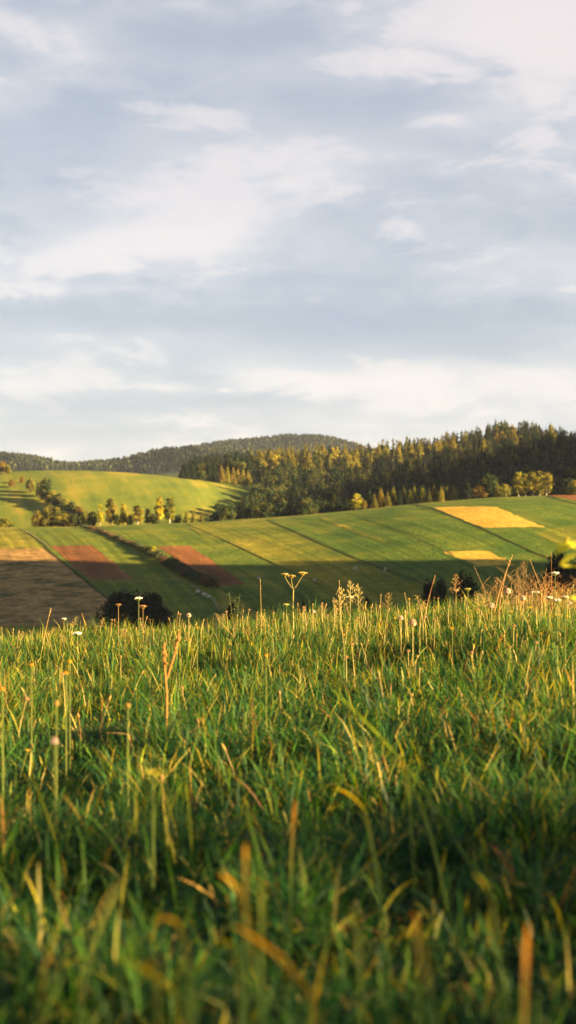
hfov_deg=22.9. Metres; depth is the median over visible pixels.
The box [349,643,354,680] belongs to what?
seed head flower
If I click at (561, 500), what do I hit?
field bank
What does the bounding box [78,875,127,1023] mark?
broad leaf blade
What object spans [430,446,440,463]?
spruce tree
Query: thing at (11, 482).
autumn tree
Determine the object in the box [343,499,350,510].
spruce tree
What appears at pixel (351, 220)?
sky
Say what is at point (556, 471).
spruce tree
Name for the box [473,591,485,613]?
feathery stalk
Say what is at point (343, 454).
larch tree
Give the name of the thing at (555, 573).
umbel flower
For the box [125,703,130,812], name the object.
seed head flower
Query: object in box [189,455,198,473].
spruce tree
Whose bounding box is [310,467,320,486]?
spruce tree
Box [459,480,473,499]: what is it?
spruce tree
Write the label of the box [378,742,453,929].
broad leaf blade
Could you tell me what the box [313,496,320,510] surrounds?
spruce tree
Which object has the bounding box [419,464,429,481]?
spruce tree
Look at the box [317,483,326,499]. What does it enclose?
spruce tree
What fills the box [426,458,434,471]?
spruce tree
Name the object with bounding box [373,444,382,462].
larch tree
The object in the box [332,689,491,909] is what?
broad leaf blade
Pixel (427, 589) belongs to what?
broadleaf tree
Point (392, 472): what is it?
spruce tree
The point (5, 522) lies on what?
broadleaf tree
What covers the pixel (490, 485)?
broadleaf tree
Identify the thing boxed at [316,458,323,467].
larch tree
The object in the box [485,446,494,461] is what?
spruce tree
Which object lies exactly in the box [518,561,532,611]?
feathery stalk
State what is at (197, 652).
yellow flower
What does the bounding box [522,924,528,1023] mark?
broad leaf blade
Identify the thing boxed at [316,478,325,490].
spruce tree
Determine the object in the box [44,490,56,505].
broadleaf tree
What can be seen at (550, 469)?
spruce tree
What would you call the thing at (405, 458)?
spruce tree
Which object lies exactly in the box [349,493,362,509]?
birch tree
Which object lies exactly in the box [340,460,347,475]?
spruce tree
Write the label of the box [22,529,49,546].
path
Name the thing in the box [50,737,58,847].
seed head flower
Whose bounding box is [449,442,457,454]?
larch tree
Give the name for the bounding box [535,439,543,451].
spruce tree
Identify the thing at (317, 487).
spruce tree
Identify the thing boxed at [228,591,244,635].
leafy sprig
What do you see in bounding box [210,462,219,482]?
spruce tree
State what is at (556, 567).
broadleaf tree
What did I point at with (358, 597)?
feathery stalk
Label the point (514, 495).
spruce tree
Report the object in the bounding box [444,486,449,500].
spruce tree
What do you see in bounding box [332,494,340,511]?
spruce tree
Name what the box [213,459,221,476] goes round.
spruce tree
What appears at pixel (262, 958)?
broad leaf blade
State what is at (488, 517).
stubble field
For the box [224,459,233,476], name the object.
spruce tree
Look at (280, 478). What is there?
spruce tree
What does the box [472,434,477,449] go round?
spruce tree
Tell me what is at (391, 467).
spruce tree
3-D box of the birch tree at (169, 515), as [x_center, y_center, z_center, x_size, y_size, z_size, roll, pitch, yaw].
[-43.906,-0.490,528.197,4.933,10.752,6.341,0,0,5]
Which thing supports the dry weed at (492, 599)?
on the meadow ground at (362, 948)
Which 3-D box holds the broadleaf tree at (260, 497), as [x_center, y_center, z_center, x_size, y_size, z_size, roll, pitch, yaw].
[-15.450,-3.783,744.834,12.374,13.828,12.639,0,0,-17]
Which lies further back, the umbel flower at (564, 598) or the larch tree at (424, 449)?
the larch tree at (424, 449)
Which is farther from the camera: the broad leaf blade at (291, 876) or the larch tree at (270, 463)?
the larch tree at (270, 463)
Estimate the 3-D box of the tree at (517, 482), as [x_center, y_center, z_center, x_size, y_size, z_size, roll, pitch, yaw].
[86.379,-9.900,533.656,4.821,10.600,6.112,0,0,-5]
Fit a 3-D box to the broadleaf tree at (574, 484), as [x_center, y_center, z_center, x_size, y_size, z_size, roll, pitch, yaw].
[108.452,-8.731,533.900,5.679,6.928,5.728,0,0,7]
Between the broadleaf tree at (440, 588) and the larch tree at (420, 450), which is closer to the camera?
the broadleaf tree at (440, 588)
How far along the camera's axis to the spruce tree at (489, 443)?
907.59 m
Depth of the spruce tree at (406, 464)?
871.80 m
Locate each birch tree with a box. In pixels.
[50,507,61,526]
[97,503,103,525]
[105,498,116,525]
[119,504,128,524]
[131,505,144,524]
[144,508,153,523]
[154,496,163,523]
[162,496,175,522]
[254,458,264,473]
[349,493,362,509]
[533,471,546,495]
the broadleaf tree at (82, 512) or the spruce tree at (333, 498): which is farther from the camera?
the broadleaf tree at (82, 512)
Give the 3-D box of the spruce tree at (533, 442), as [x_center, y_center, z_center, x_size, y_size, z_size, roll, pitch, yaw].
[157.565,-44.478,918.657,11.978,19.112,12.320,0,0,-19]
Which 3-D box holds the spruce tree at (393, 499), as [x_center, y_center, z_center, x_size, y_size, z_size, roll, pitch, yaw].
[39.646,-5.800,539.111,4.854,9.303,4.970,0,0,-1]
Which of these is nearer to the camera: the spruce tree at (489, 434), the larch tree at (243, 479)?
the larch tree at (243, 479)
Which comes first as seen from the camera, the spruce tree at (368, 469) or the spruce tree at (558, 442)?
the spruce tree at (368, 469)
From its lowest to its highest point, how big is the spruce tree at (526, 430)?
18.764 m
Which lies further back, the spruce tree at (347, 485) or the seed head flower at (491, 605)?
the spruce tree at (347, 485)
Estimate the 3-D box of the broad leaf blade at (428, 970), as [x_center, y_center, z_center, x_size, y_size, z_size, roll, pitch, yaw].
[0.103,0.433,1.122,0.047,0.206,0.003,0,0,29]
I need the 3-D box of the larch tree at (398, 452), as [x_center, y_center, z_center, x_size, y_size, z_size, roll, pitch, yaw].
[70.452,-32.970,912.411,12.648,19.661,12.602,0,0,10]
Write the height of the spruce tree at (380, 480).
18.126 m
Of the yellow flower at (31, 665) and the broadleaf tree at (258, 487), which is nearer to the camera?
the yellow flower at (31, 665)
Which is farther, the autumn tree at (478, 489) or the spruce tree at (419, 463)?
the spruce tree at (419, 463)
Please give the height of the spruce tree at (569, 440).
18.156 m
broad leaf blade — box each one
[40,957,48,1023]
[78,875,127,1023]
[118,958,193,1023]
[144,959,160,1023]
[156,916,195,1023]
[219,873,260,1023]
[219,942,244,1023]
[233,925,323,1023]
[244,843,247,1023]
[259,879,264,1023]
[289,800,295,962]
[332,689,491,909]
[333,788,385,925]
[349,916,364,1023]
[368,880,392,1023]
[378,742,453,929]
[392,929,434,1023]
[398,756,415,919]
[411,914,421,1023]
[474,875,504,1023]
[512,709,531,858]
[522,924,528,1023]
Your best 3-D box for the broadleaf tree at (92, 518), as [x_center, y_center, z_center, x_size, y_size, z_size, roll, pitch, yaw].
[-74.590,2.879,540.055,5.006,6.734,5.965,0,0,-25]
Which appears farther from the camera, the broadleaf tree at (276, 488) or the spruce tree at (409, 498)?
the broadleaf tree at (276, 488)
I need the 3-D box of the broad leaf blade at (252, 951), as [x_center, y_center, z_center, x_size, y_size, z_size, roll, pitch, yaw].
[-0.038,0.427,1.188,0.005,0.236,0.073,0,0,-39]
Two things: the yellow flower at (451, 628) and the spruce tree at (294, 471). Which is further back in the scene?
the spruce tree at (294, 471)
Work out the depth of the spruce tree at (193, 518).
535.62 m
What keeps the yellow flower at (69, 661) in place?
on the meadow ground at (362, 948)
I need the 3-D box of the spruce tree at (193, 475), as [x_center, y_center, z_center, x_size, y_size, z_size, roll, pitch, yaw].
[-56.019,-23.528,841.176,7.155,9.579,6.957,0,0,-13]
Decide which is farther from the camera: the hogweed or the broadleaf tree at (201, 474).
the broadleaf tree at (201, 474)
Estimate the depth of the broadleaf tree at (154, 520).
539.20 m
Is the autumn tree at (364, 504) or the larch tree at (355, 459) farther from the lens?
the larch tree at (355, 459)
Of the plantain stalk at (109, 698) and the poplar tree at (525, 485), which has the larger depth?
the poplar tree at (525, 485)
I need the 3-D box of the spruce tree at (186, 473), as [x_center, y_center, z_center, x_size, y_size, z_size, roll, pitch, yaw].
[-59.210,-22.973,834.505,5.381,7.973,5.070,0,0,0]
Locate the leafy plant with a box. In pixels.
[551,537,575,599]
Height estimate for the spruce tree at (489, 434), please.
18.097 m
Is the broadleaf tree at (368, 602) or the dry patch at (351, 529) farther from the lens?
the dry patch at (351, 529)
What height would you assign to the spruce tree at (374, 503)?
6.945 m
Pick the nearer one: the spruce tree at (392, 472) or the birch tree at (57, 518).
the birch tree at (57, 518)
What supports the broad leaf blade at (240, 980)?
on the meadow ground at (362, 948)
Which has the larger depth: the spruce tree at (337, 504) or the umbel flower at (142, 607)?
the spruce tree at (337, 504)
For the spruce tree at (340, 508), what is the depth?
569.52 m
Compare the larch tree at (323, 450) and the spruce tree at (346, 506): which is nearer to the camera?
the spruce tree at (346, 506)
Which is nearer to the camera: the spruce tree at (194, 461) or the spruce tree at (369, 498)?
the spruce tree at (369, 498)
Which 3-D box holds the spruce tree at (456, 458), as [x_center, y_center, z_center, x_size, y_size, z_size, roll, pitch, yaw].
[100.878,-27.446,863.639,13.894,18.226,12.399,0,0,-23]
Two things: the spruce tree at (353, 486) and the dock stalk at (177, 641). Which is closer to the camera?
the dock stalk at (177, 641)
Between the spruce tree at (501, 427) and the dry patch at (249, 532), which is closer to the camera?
the dry patch at (249, 532)
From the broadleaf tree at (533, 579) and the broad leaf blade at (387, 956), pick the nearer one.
the broad leaf blade at (387, 956)
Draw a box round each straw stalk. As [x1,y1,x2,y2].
[41,608,50,654]
[493,554,512,618]
[497,560,509,620]
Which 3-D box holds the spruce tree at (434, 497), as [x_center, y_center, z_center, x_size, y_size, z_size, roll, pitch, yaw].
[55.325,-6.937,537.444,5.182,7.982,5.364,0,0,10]
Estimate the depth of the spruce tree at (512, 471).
786.23 m
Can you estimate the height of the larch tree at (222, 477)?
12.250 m
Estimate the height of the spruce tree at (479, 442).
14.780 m
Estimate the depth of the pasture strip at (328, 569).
348.76 m
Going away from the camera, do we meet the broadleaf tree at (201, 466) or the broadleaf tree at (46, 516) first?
the broadleaf tree at (46, 516)
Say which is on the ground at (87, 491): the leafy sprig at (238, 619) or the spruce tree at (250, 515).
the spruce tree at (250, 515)
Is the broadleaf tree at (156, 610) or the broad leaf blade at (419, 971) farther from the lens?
the broadleaf tree at (156, 610)
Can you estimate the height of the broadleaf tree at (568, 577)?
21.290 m
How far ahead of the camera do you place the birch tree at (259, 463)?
923.94 m
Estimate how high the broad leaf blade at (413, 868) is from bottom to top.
0.225 m
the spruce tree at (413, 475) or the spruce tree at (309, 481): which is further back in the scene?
the spruce tree at (309, 481)
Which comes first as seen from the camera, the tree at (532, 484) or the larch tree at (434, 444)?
the tree at (532, 484)
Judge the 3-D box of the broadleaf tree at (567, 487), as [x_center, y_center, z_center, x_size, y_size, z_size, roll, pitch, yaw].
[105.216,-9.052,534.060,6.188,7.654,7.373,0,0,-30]
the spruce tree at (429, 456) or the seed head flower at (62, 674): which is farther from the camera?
the spruce tree at (429, 456)
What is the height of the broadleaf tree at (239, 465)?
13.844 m
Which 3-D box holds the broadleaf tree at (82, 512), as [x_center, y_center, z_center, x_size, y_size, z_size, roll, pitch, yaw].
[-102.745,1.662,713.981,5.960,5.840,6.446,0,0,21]
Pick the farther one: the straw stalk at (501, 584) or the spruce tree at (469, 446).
the spruce tree at (469, 446)
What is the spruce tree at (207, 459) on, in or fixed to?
on the ground at (87, 491)
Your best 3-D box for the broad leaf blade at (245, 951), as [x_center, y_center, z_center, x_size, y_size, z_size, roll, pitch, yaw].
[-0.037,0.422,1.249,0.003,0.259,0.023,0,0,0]
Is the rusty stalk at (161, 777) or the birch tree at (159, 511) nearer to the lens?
the rusty stalk at (161, 777)
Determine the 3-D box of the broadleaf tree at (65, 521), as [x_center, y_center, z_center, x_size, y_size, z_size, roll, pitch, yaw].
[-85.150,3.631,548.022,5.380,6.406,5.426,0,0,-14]
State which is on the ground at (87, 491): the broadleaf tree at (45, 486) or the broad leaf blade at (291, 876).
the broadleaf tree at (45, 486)
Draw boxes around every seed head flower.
[17,697,29,738]
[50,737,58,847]
[54,701,58,817]
[60,673,64,713]
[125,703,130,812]
[344,656,347,685]
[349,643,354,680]
[409,619,416,673]
[488,603,494,634]
[504,588,510,625]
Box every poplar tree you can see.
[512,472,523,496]
[521,473,529,495]
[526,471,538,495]
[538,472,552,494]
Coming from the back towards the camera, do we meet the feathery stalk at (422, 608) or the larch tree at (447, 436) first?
the larch tree at (447, 436)
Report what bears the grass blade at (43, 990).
on the meadow ground at (362, 948)
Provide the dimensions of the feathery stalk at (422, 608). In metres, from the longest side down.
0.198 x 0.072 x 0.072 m
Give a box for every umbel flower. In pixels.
[71,632,84,679]
[114,604,122,653]
[134,597,144,650]
[138,605,148,634]
[283,604,290,633]
[347,596,354,628]
[464,588,472,624]
[546,596,558,666]
[551,572,558,613]
[551,599,566,686]
[558,596,573,679]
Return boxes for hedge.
[80,524,220,587]
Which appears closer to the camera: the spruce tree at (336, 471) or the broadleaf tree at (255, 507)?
the broadleaf tree at (255, 507)
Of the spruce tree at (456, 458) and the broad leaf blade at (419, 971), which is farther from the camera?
the spruce tree at (456, 458)
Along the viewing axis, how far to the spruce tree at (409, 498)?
535.36 m
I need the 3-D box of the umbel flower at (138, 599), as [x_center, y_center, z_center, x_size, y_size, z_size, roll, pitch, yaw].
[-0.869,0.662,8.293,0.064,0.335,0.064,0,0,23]
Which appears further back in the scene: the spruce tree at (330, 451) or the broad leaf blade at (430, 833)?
the spruce tree at (330, 451)
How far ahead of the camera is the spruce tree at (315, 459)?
924.33 m
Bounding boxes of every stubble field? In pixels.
[434,506,543,527]
[443,551,513,565]
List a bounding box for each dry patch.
[190,525,288,541]
[320,518,393,543]
[535,525,575,548]
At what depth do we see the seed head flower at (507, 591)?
7.20 m
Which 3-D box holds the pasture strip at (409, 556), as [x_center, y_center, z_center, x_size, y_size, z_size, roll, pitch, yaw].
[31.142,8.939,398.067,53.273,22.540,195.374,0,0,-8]
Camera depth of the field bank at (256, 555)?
375.61 m
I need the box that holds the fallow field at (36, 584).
[0,548,108,625]
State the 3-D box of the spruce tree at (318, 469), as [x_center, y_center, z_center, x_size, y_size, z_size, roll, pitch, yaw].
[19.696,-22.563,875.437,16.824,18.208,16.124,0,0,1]
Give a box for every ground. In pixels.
[0,438,553,640]
[0,612,575,1023]
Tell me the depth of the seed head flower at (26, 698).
4.48 m
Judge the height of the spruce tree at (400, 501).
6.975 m
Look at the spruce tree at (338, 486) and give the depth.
775.33 m
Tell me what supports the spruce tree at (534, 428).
on the ground at (87, 491)
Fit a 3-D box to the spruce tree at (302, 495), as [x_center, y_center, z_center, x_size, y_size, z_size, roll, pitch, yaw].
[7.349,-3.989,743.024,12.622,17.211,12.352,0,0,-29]
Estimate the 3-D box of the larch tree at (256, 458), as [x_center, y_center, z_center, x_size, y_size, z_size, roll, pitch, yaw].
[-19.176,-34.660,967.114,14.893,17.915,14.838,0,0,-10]
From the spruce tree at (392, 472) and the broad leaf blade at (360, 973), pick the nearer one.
the broad leaf blade at (360, 973)
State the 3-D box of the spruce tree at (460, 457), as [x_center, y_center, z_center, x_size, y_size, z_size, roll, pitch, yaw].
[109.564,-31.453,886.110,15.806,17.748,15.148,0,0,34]
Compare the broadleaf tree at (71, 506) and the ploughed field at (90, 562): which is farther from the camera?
the broadleaf tree at (71, 506)
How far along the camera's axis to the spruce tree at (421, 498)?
536.40 m
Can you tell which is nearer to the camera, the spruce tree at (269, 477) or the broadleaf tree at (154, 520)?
the broadleaf tree at (154, 520)
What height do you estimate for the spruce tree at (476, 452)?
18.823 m
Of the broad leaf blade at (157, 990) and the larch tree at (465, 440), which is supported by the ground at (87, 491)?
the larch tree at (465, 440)
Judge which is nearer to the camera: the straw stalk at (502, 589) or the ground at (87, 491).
the straw stalk at (502, 589)
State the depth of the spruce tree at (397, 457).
894.87 m
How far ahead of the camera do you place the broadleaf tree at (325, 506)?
573.13 m
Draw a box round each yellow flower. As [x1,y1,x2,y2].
[0,687,3,800]
[30,664,32,780]
[64,672,67,784]
[67,660,71,778]
[197,627,197,680]
[265,655,268,731]
[450,627,454,677]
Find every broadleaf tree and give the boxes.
[0,517,14,526]
[4,464,10,473]
[25,478,35,492]
[34,483,39,496]
[37,477,52,500]
[41,508,54,526]
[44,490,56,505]
[51,493,63,507]
[58,499,69,512]
[60,514,72,526]
[64,501,76,514]
[69,514,79,526]
[78,510,87,518]
[84,511,96,525]
[94,589,150,632]
[113,514,120,524]
[126,514,133,524]
[141,591,175,631]
[151,514,157,523]
[172,514,181,522]
[196,462,206,479]
[197,470,208,480]
[215,504,236,520]
[225,602,237,624]
[231,460,246,477]
[250,482,262,493]
[252,504,264,516]
[254,493,267,503]
[254,501,277,517]
[270,484,286,495]
[282,502,299,516]
[296,496,321,514]
[318,500,333,513]
[362,596,370,613]
[421,577,436,609]
[435,577,447,609]
[449,569,479,607]
[480,473,497,497]
[491,485,501,496]
[498,484,511,496]
[524,575,541,602]
[539,549,567,601]
[558,478,575,494]
[560,557,575,601]
[571,480,575,494]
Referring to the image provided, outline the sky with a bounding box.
[0,0,575,462]
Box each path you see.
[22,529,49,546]
[181,580,220,609]
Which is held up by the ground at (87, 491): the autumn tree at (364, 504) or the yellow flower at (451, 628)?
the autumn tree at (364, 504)
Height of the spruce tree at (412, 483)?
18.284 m
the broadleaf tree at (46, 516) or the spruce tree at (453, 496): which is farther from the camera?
the broadleaf tree at (46, 516)
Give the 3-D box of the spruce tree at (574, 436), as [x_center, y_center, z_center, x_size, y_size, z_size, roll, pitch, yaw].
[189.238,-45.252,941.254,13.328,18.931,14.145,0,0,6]
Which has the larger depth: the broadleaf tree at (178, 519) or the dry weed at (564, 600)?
the broadleaf tree at (178, 519)
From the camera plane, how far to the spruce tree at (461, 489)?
575.35 m
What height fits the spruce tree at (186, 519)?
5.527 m
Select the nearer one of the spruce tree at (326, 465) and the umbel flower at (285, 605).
the umbel flower at (285, 605)
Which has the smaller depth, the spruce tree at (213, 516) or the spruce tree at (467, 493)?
the spruce tree at (467, 493)
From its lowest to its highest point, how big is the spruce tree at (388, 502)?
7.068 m
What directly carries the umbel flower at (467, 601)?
on the meadow ground at (362, 948)
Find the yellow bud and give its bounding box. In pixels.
[17,749,30,788]
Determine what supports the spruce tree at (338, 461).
on the ground at (87, 491)
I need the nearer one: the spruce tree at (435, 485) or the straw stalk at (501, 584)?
the straw stalk at (501, 584)
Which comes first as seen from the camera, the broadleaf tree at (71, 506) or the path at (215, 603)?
the path at (215, 603)
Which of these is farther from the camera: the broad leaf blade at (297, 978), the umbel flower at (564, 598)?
the umbel flower at (564, 598)
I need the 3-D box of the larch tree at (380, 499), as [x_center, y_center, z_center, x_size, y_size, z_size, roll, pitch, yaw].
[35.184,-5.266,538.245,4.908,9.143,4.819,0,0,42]
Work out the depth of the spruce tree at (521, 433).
938.99 m
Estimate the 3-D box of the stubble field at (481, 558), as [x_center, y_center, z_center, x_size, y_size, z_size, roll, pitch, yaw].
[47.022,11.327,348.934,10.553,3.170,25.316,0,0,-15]
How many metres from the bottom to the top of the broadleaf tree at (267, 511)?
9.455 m
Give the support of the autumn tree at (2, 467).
on the ground at (87, 491)
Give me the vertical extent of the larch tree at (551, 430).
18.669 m
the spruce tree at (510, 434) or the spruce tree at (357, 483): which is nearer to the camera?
the spruce tree at (357, 483)
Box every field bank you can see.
[44,547,110,603]
[187,524,319,584]
[268,520,436,590]
[349,513,452,553]
[413,504,549,559]
[548,496,575,503]
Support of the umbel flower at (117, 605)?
on the meadow ground at (362, 948)
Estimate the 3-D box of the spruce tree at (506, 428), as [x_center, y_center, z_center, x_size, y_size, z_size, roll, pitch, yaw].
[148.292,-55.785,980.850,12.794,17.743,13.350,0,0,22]
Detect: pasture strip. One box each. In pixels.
[0,529,42,547]
[21,528,226,624]
[101,524,359,620]
[189,519,435,616]
[267,505,550,602]
[415,497,575,563]
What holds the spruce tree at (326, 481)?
on the ground at (87, 491)
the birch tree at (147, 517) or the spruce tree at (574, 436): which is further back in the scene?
the spruce tree at (574, 436)
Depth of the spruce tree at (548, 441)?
917.75 m
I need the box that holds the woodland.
[185,419,575,519]
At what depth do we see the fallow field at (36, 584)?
324.47 m
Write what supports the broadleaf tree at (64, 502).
on the ground at (87, 491)
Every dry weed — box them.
[475,574,507,619]
[493,564,538,613]
[502,567,560,614]
[534,571,571,614]
[550,576,575,617]
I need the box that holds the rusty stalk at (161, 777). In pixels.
[160,774,164,819]
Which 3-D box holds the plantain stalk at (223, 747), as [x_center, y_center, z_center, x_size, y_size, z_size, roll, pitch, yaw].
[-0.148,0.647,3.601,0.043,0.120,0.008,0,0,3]
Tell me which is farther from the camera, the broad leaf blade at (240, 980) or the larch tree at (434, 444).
the larch tree at (434, 444)
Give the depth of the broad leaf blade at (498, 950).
1.22 m
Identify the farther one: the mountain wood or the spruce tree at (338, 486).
the mountain wood
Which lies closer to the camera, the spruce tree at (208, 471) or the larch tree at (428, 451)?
the spruce tree at (208, 471)
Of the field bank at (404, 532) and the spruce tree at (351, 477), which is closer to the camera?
the field bank at (404, 532)
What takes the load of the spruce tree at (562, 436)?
on the ground at (87, 491)
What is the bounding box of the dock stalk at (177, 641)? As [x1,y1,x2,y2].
[162,631,180,741]
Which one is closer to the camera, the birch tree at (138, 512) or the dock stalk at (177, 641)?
the dock stalk at (177, 641)
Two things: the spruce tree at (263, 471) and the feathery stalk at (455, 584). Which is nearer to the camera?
the feathery stalk at (455, 584)
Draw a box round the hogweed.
[281,572,306,630]
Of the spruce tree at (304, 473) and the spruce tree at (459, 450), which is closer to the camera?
the spruce tree at (304, 473)
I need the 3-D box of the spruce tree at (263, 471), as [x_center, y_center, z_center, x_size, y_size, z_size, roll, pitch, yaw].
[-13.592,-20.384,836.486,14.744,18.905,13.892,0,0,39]
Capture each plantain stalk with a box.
[27,744,32,787]
[100,695,110,739]
[222,744,234,776]
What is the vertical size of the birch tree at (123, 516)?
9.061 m
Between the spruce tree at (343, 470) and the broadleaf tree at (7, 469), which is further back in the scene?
the spruce tree at (343, 470)
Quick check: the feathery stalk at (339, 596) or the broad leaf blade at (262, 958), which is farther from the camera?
the feathery stalk at (339, 596)
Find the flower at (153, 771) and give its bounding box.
[139,769,166,905]
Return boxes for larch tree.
[218,465,227,482]
[222,466,231,482]
[230,468,237,482]
[233,469,241,483]
[240,470,245,484]
[243,470,252,484]
[254,450,264,465]
[255,453,271,474]
[265,451,279,474]
[289,453,296,466]
[302,452,315,470]
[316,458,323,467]
[319,445,327,463]
[328,445,337,459]
[338,447,347,462]
[344,453,354,469]
[351,449,361,465]
[353,454,362,471]
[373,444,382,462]
[377,444,390,465]
[377,488,385,507]
[391,445,404,467]
[404,443,415,460]
[414,439,427,453]
[414,443,427,463]
[423,444,431,461]
[432,441,440,455]
[435,439,442,453]
[436,486,445,501]
[438,439,452,461]
[442,432,450,444]
[447,435,455,448]
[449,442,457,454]
[460,431,472,450]
[478,439,486,453]
[544,424,557,439]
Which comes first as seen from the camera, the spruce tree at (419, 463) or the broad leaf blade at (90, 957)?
the broad leaf blade at (90, 957)
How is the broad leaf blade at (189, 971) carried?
on the meadow ground at (362, 948)
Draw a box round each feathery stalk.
[333,585,347,606]
[343,581,357,601]
[352,584,366,628]
[382,592,394,627]
[416,600,425,620]
[450,575,462,594]
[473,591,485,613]
[491,577,504,600]
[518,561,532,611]
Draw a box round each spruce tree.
[79,513,86,526]
[179,469,185,478]
[183,467,190,478]
[183,511,189,522]
[188,464,198,479]
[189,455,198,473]
[190,510,195,522]
[197,454,212,479]
[204,461,211,480]
[208,499,221,521]
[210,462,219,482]
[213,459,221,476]
[223,451,233,470]
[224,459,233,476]
[235,494,250,519]
[244,453,256,477]
[244,458,256,483]
[247,507,255,518]
[253,461,267,487]
[262,469,273,486]
[266,488,273,502]
[276,473,283,485]
[279,474,290,492]
[285,488,297,501]
[291,466,298,478]
[291,481,297,492]
[296,452,304,464]
[297,488,305,502]
[302,467,308,482]
[303,476,315,490]
[306,482,312,496]
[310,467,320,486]
[311,448,318,464]
[312,480,323,495]
[313,462,322,476]
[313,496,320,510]
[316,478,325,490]
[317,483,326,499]
[322,461,331,472]
[324,471,330,488]
[325,448,334,463]
[325,489,330,500]
[328,470,335,482]
[330,493,336,504]
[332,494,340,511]
[333,467,343,483]
[333,481,345,498]
[334,455,342,467]
[335,499,345,511]
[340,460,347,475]
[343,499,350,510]
[345,472,354,488]
[345,474,352,489]
[349,481,356,498]
[351,475,365,497]
[352,463,360,474]
[358,455,365,470]
[364,462,373,474]
[366,487,373,508]
[367,470,375,487]
[368,493,377,508]
[375,474,383,489]
[381,476,387,486]
[383,484,389,495]
[383,492,390,506]
[387,461,396,474]
[389,466,398,479]
[390,485,396,505]
[391,455,401,471]
[395,491,403,505]
[399,452,410,470]
[401,486,407,504]
[402,459,409,474]
[405,464,413,478]
[406,490,413,504]
[408,471,417,486]
[409,479,416,491]
[411,485,418,503]
[414,455,423,470]
[415,464,420,480]
[418,487,425,502]
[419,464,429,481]
[424,489,432,502]
[425,453,434,468]
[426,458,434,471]
[427,469,439,484]
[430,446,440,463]
[430,480,438,491]
[430,486,439,501]
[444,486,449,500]
[449,486,458,500]
[451,454,458,467]
[453,445,465,457]
[457,447,466,464]
[458,481,464,497]
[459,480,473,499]
[464,441,471,455]
[465,448,474,463]
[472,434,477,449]
[472,447,481,461]
[474,438,482,450]
[477,429,482,443]
[482,424,492,442]
[484,437,492,450]
[485,429,494,444]
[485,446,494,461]
[491,441,500,461]
[497,424,505,438]
[502,420,508,436]
[502,474,511,496]
[506,430,515,443]
[507,461,517,479]
[508,442,517,459]
[509,489,522,496]
[516,456,525,471]
[517,425,524,444]
[518,448,529,467]
[522,423,529,439]
[528,423,540,445]
[528,459,538,476]
[531,429,537,447]
[532,424,541,439]
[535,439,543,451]
[545,431,554,449]
[545,462,554,475]
[551,463,560,482]
[553,486,560,494]
[555,433,561,450]
[556,470,564,481]
[558,427,566,443]
[565,433,575,448]
[567,431,575,446]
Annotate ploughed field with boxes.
[51,545,130,579]
[157,546,245,586]
[549,495,575,499]
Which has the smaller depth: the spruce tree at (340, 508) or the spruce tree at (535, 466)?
the spruce tree at (340, 508)
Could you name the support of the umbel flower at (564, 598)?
on the meadow ground at (362, 948)
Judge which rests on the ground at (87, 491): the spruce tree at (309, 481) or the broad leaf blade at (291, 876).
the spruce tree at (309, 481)
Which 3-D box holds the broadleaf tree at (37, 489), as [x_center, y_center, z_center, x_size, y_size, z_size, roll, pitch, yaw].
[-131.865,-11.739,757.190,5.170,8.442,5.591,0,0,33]
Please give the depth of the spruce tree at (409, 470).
845.40 m
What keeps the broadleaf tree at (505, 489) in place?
on the ground at (87, 491)
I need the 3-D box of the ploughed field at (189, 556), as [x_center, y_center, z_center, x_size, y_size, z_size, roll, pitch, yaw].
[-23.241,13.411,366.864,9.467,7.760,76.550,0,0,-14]
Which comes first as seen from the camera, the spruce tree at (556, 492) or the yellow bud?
the yellow bud
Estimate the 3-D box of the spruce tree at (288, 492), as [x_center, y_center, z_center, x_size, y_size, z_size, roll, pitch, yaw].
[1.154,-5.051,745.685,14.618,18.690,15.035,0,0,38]
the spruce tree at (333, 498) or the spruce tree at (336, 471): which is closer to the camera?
the spruce tree at (333, 498)
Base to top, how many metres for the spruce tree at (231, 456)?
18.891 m
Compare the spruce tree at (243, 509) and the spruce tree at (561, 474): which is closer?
the spruce tree at (243, 509)
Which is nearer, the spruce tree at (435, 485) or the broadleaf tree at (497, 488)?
the broadleaf tree at (497, 488)
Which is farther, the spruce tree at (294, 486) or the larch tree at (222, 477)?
the larch tree at (222, 477)
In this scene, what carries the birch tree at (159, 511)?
on the ground at (87, 491)
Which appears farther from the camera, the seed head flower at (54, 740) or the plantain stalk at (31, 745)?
the plantain stalk at (31, 745)
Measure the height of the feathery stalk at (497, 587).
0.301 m
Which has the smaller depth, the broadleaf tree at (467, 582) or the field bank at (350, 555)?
the broadleaf tree at (467, 582)
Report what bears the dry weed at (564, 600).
on the meadow ground at (362, 948)
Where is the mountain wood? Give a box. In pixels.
[0,433,372,473]
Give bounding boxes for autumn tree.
[0,462,5,473]
[8,479,15,487]
[30,510,43,526]
[72,506,83,516]
[361,500,367,508]
[471,484,487,497]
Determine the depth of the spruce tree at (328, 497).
736.48 m
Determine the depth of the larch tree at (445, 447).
917.86 m
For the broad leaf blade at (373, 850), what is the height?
0.199 m
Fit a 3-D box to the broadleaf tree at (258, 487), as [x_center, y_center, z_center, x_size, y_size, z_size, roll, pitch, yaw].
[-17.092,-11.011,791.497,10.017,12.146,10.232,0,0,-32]
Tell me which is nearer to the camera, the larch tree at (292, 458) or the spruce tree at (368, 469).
the spruce tree at (368, 469)
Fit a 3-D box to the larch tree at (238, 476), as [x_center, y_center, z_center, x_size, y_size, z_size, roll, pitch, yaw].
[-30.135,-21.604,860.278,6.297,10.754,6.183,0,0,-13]
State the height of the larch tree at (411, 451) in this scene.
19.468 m

